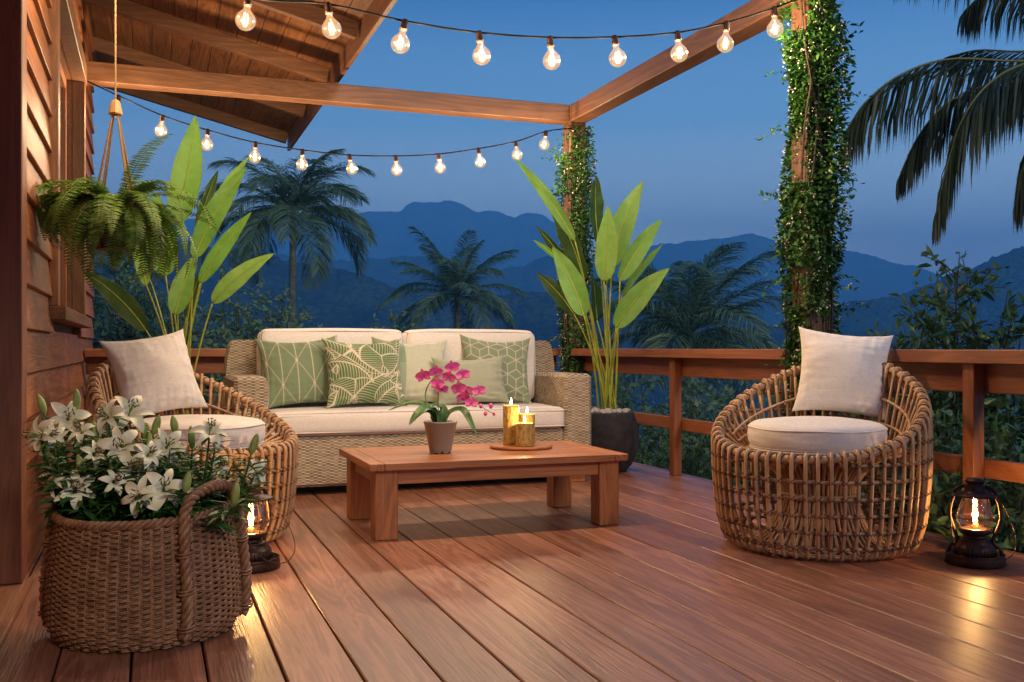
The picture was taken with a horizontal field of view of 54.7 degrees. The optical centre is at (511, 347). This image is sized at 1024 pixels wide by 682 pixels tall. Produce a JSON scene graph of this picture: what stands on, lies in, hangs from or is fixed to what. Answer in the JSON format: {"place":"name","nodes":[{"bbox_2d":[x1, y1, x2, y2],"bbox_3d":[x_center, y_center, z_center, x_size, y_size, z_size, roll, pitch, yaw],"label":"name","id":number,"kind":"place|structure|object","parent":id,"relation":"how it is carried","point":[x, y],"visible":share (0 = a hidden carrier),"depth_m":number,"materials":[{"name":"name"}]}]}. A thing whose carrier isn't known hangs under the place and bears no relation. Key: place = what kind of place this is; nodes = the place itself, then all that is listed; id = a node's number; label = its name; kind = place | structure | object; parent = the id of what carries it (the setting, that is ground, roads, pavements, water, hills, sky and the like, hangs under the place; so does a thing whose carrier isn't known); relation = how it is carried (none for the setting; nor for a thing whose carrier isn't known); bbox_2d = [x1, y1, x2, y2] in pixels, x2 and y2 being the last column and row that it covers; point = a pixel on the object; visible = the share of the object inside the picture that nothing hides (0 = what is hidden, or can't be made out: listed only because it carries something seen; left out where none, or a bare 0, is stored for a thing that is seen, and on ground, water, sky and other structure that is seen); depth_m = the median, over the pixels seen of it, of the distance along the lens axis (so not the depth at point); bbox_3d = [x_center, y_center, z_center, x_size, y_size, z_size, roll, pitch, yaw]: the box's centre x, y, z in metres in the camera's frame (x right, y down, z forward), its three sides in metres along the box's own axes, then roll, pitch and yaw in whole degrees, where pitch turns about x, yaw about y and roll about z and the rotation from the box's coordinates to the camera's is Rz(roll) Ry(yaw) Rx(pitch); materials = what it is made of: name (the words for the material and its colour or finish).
{"place":"outdoors","nodes":[
{"label":"outdoors","id":0,"kind":"place"},
{"bbox_2d":[177,200,561,269],"bbox_3d":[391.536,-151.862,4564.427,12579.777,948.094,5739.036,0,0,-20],"label":"mountain","id":1,"kind":"structure","parent":0,"point":[443,225],"depth_m":4040.93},
{"bbox_2d":[0,462,1023,681],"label":"deck","id":2,"kind":"structure","parent":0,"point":[521,580],"depth_m":3.63,"materials":[{"name":"brown wood"}]},
{"bbox_2d":[38,479,252,653],"bbox_3d":[-1.227,0.692,3.321,0.604,0.511,0.601,0,0,23],"label":"wicker planter basket","id":3,"kind":"object","parent":2,"relation":"on","point":[120,586],"visible":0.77,"depth_m":3.09,"materials":[{"name":"brown wicker"}]},
{"bbox_2d":[19,389,273,547],"bbox_3d":[-1.284,0.396,3.367,0.960,0.501,0.558,0,0,6],"label":"lily plant","id":4,"kind":"object","parent":3,"relation":"in","point":[116,481],"visible":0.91,"depth_m":3.27,"materials":[{"name":"white plant"}]},
{"bbox_2d":[83,116,273,464],"bbox_3d":[-2.210,-0.329,6.858,1.313,2.556,0.623,0,0,18],"label":"potted banana plant","id":5,"kind":"object","parent":2,"relation":"on","point":[182,292],"visible":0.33,"depth_m":6.77,"materials":[{"name":"green plant"}]},
{"bbox_2d":[82,360,298,542],"bbox_3d":[-1.583,0.493,4.926,1.024,0.911,1.027,0,0,28],"label":"rattan chair","id":6,"kind":"object","parent":2,"relation":"on","point":[243,430],"visible":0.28,"depth_m":4.84,"materials":[{"name":"wicker"}]},
{"bbox_2d":[99,329,207,416],"bbox_3d":[-1.831,0.141,5.087,0.245,0.485,0.516,0,0,45],"label":"throw pillow","id":7,"kind":"object","parent":6,"relation":"on","point":[156,374],"visible":0.89,"depth_m":5.00,"materials":[{"name":"beige fabric"}]},
{"bbox_2d":[0,0,396,647],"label":"wooden house","id":8,"kind":"structure","parent":2,"relation":"on","point":[48,48],"depth_m":6.45,"materials":[{"name":"brown wood"}]},
{"bbox_2d":[48,0,91,327],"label":"window","id":9,"kind":"structure","parent":8,"relation":"in","point":[62,18],"depth_m":6.74,"materials":[{"name":"brown wood"}]},
{"bbox_2d":[35,0,221,290],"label":"hanging fern","id":10,"kind":"object","parent":8,"relation":"hanging from","point":[127,218],"visible":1,"depth_m":4.61,"materials":[{"name":"green plant"}]},
{"bbox_2d":[241,480,294,573],"bbox_3d":[-1.102,0.761,4.260,0.295,0.375,0.250,0,0,13],"label":"hurricane lantern","id":11,"kind":"object","parent":2,"relation":"on","point":[264,558],"visible":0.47,"depth_m":4.23,"materials":[{"name":"metal"}]},
{"bbox_2d":[85,349,561,415],"bbox_3d":[-1.470,0.479,8.507,4.040,0.939,0.190,0,0,-20],"label":"deck railing","id":12,"kind":"object","parent":2,"relation":"on","point":[210,361],"visible":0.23,"depth_m":8.08,"materials":[{"name":"brown wood"}]},
{"bbox_2d":[223,328,590,487],"bbox_3d":[-0.742,0.406,7.025,2.450,1.087,1.015,0,0,-20],"label":"wicker sofa","id":13,"kind":"object","parent":2,"relation":"on","point":[559,407],"visible":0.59,"depth_m":6.79,"materials":[{"name":"beige wicker"}]},
{"bbox_2d":[254,335,336,407],"bbox_3d":[-1.434,0.163,6.723,0.604,0.506,0.222,0,0,-20],"label":"throw pillow","id":14,"kind":"object","parent":13,"relation":"on","point":[294,373],"visible":0.84,"depth_m":6.64,"materials":[{"name":"fabric"}]},
{"bbox_2d":[321,338,406,407],"bbox_3d":[-0.996,0.167,6.700,0.566,0.470,0.239,0,0,-20],"label":"throw pillow","id":15,"kind":"object","parent":13,"relation":"on","point":[364,373],"visible":0.98,"depth_m":6.62,"materials":[{"name":"fabric"}]},
{"bbox_2d":[371,336,447,403],"bbox_3d":[-0.716,0.167,6.996,0.560,0.489,0.205,0,0,-13],"label":"throw pillow","id":16,"kind":"object","parent":13,"relation":"on","point":[414,359],"visible":0.41,"depth_m":6.95,"materials":[{"name":"fabric"}]},
{"bbox_2d":[431,355,509,404],"bbox_3d":[-0.288,0.231,6.962,0.545,0.360,0.188,0,0,-20],"label":"throw pillow","id":17,"kind":"object","parent":13,"relation":"on","point":[487,374],"visible":0.69,"depth_m":6.92,"materials":[{"name":"fabric"}]},
{"bbox_2d":[459,334,531,403],"bbox_3d":[-0.118,0.157,7.219,0.567,0.517,0.208,0,0,-15],"label":"throw pillow","id":18,"kind":"object","parent":13,"relation":"on","point":[514,369],"visible":0.62,"depth_m":7.18,"materials":[{"name":"fabric"}]},
{"bbox_2d":[86,0,829,510],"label":"pergola","id":19,"kind":"object","parent":2,"relation":"on","point":[650,74],"visible":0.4,"depth_m":7.96,"materials":[{"name":"brown wood"}]},
{"bbox_2d":[87,81,571,175],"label":"string lights","id":20,"kind":"object","parent":19,"relation":"hanging from","point":[302,151],"visible":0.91,"depth_m":8.10,"materials":[{"name":"glass"},{"name":"black rubber cable"},{"name":"metal"}]},
{"bbox_2d":[235,0,795,69],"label":"string lights","id":21,"kind":"object","parent":19,"relation":"hanging from","point":[400,35],"visible":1,"depth_m":5.10,"materials":[{"name":"glass"},{"name":"black rubber cable"},{"name":"metal"}]},
{"bbox_2d":[542,124,601,392],"bbox_3d":[0.579,-0.558,9.085,0.603,2.979,0.579,0,0,8],"label":"climbing vine","id":22,"kind":"object","parent":19,"relation":"attached to","point":[564,357],"visible":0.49,"depth_m":8.99,"materials":[{"name":"green plant"}]},
{"bbox_2d":[755,0,872,471],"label":"climbing vine","id":23,"kind":"object","parent":19,"relation":"attached to","point":[795,105],"visible":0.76,"depth_m":5.74,"materials":[{"name":"green plant"}]},
{"bbox_2d":[339,440,627,540],"bbox_3d":[-0.177,0.758,5.429,1.395,0.382,0.830,0,0,-20],"label":"coffee table","id":24,"kind":"object","parent":2,"relation":"on","point":[376,476],"visible":0.98,"depth_m":5.21,"materials":[{"name":"brown wood"}]},
{"bbox_2d":[390,360,494,453],"bbox_3d":[-0.376,0.316,5.315,0.575,0.498,0.216,0,0,-7],"label":"potted orchid","id":25,"kind":"object","parent":24,"relation":"on","point":[440,428],"visible":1,"depth_m":5.29,"materials":[{"name":"pink plant"}]},
{"bbox_2d":[490,442,551,450],"bbox_3d":[0.051,0.558,5.600,0.356,0.018,0.356,0,0,-20],"label":"wooden board","id":26,"kind":"object","parent":24,"relation":"on","point":[536,446],"visible":0.73,"depth_m":5.49,"materials":[{"name":"brown wood"}]},
{"bbox_2d":[503,399,518,444],"bbox_3d":[-0.006,0.416,5.600,0.092,0.265,0.092,0,0,-20],"label":"pillar candle","id":27,"kind":"object","parent":26,"relation":"on","point":[510,416],"visible":0.8,"depth_m":5.56,"materials":[{"name":"yellow wax"}]},
{"bbox_2d":[515,416,533,446],"bbox_3d":[0.069,0.462,5.500,0.100,0.173,0.100,0,0,-20],"label":"pillar candle","id":28,"kind":"object","parent":26,"relation":"on","point":[524,435],"visible":1,"depth_m":5.46,"materials":[{"name":"yellow wax"}]},
{"bbox_2d":[519,408,534,443],"bbox_3d":[0.086,0.443,5.660,0.092,0.211,0.092,0,0,-20],"label":"pillar candle","id":29,"kind":"object","parent":26,"relation":"on","point":[530,417],"visible":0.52,"depth_m":5.63,"materials":[{"name":"yellow wax"}]},
{"bbox_2d":[515,159,668,472],"bbox_3d":[0.604,-0.241,7.543,1.149,2.380,0.674,0,0,6],"label":"potted banana plant","id":30,"kind":"object","parent":2,"relation":"on","point":[614,427],"visible":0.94,"depth_m":7.45,"materials":[{"name":"green plant"}]},
{"bbox_2d":[569,349,1023,534],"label":"deck railing","id":31,"kind":"object","parent":2,"relation":"on","point":[973,376],"visible":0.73,"depth_m":5.00,"materials":[{"name":"brown wood"}]},
{"bbox_2d":[711,362,933,561],"bbox_3d":[1.483,0.493,4.785,1.027,0.911,1.024,0,0,37],"label":"rattan chair","id":32,"kind":"object","parent":2,"relation":"on","point":[856,449],"visible":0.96,"depth_m":4.54,"materials":[{"name":"wicker"}]},
{"bbox_2d":[792,326,893,421],"bbox_3d":[1.690,0.131,5.057,0.486,0.485,0.250,0,0,22],"label":"throw pillow","id":33,"kind":"object","parent":32,"relation":"on","point":[843,373],"visible":0.99,"depth_m":4.98,"materials":[{"name":"beige fabric"}]},
{"bbox_2d":[944,477,1016,568],"bbox_3d":[2.034,0.761,4.332,0.250,0.375,0.295,0,0,6],"label":"hurricane lantern","id":34,"kind":"object","parent":2,"relation":"on","point":[975,546],"visible":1,"depth_m":4.31,"materials":[{"name":"metal"}]},
{"bbox_2d":[234,250,791,326],"bbox_3d":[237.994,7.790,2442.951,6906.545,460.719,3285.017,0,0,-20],"label":"mountain","id":35,"kind":"structure","parent":0,"point":[526,279],"depth_m":2045.94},
{"bbox_2d":[92,240,1023,465],"bbox_3d":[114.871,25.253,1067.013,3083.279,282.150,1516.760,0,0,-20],"label":"forest ridge","id":36,"kind":"structure","parent":0,"point":[344,299],"depth_m":894.26,"materials":[{"name":"plant"}]},
{"bbox_2d":[92,0,1023,276],"label":"sky","id":37,"kind":"structure","parent":0,"point":[690,138],"materials":[{"name":"blue"}]},
{"bbox_2d":[590,233,942,312],"bbox_3d":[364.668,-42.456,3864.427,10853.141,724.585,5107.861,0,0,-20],"label":"mountain","id":38,"kind":"structure","parent":0,"point":[876,277],"depth_m":3363.13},
{"bbox_2d":[775,246,1023,338],"bbox_3d":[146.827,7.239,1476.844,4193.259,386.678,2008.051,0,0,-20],"label":"forest ridge","id":39,"kind":"structure","parent":0,"point":[882,311],"depth_m":1246.32,"materials":[{"name":"plant"}]},
{"bbox_3d":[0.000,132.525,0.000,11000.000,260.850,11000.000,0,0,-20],"label":"ground","id":40,"kind":"structure","parent":0,"visible":0},
{"bbox_2d":[92,250,170,329],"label":"shrub","id":41,"kind":"object","parent":40,"relation":"on","point":[106,264],"visible":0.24,"depth_m":35.91,"materials":[{"name":"green plant"}]},
{"bbox_2d":[92,256,208,389],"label":"shrub","id":42,"kind":"object","parent":40,"relation":"on","point":[101,299],"visible":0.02,"depth_m":14.81,"materials":[{"name":"green plant"}]},
{"bbox_2d":[92,270,238,411],"bbox_3d":[-5.188,1.234,14.017,2.837,4.575,3.106,0,0,-20],"label":"shrub","id":43,"kind":"object","parent":40,"relation":"on","point":[120,329],"visible":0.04,"depth_m":13.83,"materials":[{"name":"green plant"}]},
{"bbox_2d":[129,641,207,681],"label":"deck frame","id":44,"kind":"object","parent":40,"relation":"on","point":[132,659],"depth_m":3.36,"materials":[{"name":"brown wood"}]},
{"bbox_2d":[133,310,248,411],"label":"shrub","id":45,"kind":"object","parent":40,"relation":"on","point":[205,346],"visible":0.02,"depth_m":14.44,"materials":[{"name":"green plant"}]},
{"bbox_2d":[167,249,315,383],"bbox_3d":[-4.402,1.009,16.002,3.211,5.165,3.057,0,0,-20],"label":"shrub","id":46,"kind":"object","parent":40,"relation":"on","point":[243,328],"visible":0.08,"depth_m":15.99,"materials":[{"name":"green plant"}]},
{"bbox_2d":[249,303,318,328],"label":"shrub","id":47,"kind":"object","parent":40,"relation":"on","point":[304,316],"visible":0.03,"depth_m":14.93,"materials":[{"name":"green plant"}]},
{"bbox_2d":[197,148,378,327],"bbox_3d":[-7.618,0.350,34.034,6.273,14.523,6.183,0,0,-20],"label":"palm tree","id":48,"kind":"object","parent":40,"relation":"on","point":[294,203],"visible":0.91,"depth_m":33.29,"materials":[{"name":"green plant"}]},
{"bbox_2d":[369,313,390,328],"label":"shrub","id":49,"kind":"object","parent":40,"relation":"on","point":[374,322],"visible":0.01,"depth_m":16.12,"materials":[{"name":"green plant"}]},
{"bbox_2d":[374,306,421,332],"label":"shrub","id":50,"kind":"object","parent":40,"relation":"on","point":[392,317],"depth_m":17.01,"materials":[{"name":"green plant"}]},
{"bbox_2d":[376,226,526,331],"bbox_3d":[-2.372,2.313,39.754,5.907,14.221,6.317,0,0,5],"label":"palm tree","id":51,"kind":"object","parent":40,"relation":"on","point":[456,282],"visible":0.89,"depth_m":39.39,"materials":[{"name":"green plant"}]},
{"bbox_2d":[591,373,724,466],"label":"shrub","id":52,"kind":"object","parent":40,"relation":"on","point":[689,404],"visible":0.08,"depth_m":12.75,"materials":[{"name":"green plant"}]},
{"bbox_2d":[633,405,710,474],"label":"shrub","id":53,"kind":"object","parent":40,"relation":"on","point":[640,456],"visible":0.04,"depth_m":11.03,"materials":[{"name":"green plant"}]},
{"bbox_2d":[588,242,791,421],"bbox_3d":[4.382,1.809,24.171,5.951,8.721,6.407,0,0,-20],"label":"palm tree","id":54,"kind":"object","parent":40,"relation":"on","point":[709,311],"visible":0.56,"depth_m":23.36,"materials":[{"name":"green plant"}]},
{"bbox_2d":[634,398,749,482],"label":"shrub","id":55,"kind":"object","parent":40,"relation":"on","point":[699,442],"visible":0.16,"depth_m":9.24,"materials":[{"name":"green plant"}]},
{"bbox_2d":[636,377,759,478],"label":"shrub","id":56,"kind":"object","parent":40,"relation":"on","point":[720,399],"visible":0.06,"depth_m":11.81,"materials":[{"name":"green plant"}]},
{"bbox_2d":[661,394,777,491],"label":"shrub","id":57,"kind":"object","parent":40,"relation":"on","point":[696,450],"visible":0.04,"depth_m":8.91,"materials":[{"name":"green plant"}]},
{"bbox_2d":[710,412,869,492],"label":"shrub","id":58,"kind":"object","parent":40,"relation":"on","point":[774,476],"visible":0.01,"depth_m":7.24,"materials":[{"name":"green plant"}]},
{"bbox_2d":[748,416,1023,531],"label":"shrub","id":59,"kind":"object","parent":40,"relation":"on","point":[890,474],"visible":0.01,"depth_m":6.13,"materials":[{"name":"green plant"}]},
{"bbox_2d":[833,315,958,505],"bbox_3d":[2.713,1.065,7.283,1.238,2.612,1.116,0,0,21],"label":"shrub","id":60,"kind":"object","parent":40,"relation":"on","point":[898,324],"depth_m":7.22,"materials":[{"name":"green plant"}]},
{"bbox_2d":[851,302,1011,523],"bbox_3d":[2.700,1.008,6.557,1.281,2.634,1.424,0,0,9],"label":"shrub","id":61,"kind":"object","parent":40,"relation":"on","point":[969,341],"visible":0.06,"depth_m":6.34,"materials":[{"name":"green plant"}]},
{"bbox_2d":[840,0,1023,247],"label":"palm tree","id":62,"kind":"object","parent":40,"relation":"on","point":[990,103],"visible":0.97,"depth_m":8.96,"materials":[{"name":"green plant"}]},
{"bbox_2d":[841,401,1023,553],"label":"shrub","id":63,"kind":"object","parent":40,"relation":"on","point":[939,482],"visible":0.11,"depth_m":5.03,"materials":[{"name":"green plant"}]},
{"bbox_2d":[859,389,1023,551],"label":"shrub","id":64,"kind":"object","parent":40,"relation":"on","point":[946,429],"visible":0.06,"depth_m":5.49,"materials":[{"name":"green plant"}]},
{"bbox_2d":[888,244,1023,530],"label":"shrub","id":65,"kind":"object","parent":40,"relation":"on","point":[1005,340],"visible":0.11,"depth_m":6.54,"materials":[{"name":"green plant"}]},
{"bbox_2d":[924,413,1023,552],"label":"shrub","id":66,"kind":"object","parent":40,"relation":"on","point":[1005,541],"visible":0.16,"depth_m":4.88,"materials":[{"name":"green plant"}]},
{"bbox_2d":[926,292,1023,549],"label":"shrub","id":67,"kind":"object","parent":40,"relation":"on","point":[1015,419],"visible":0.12,"depth_m":6.18,"materials":[{"name":"green plant"}]}
]}

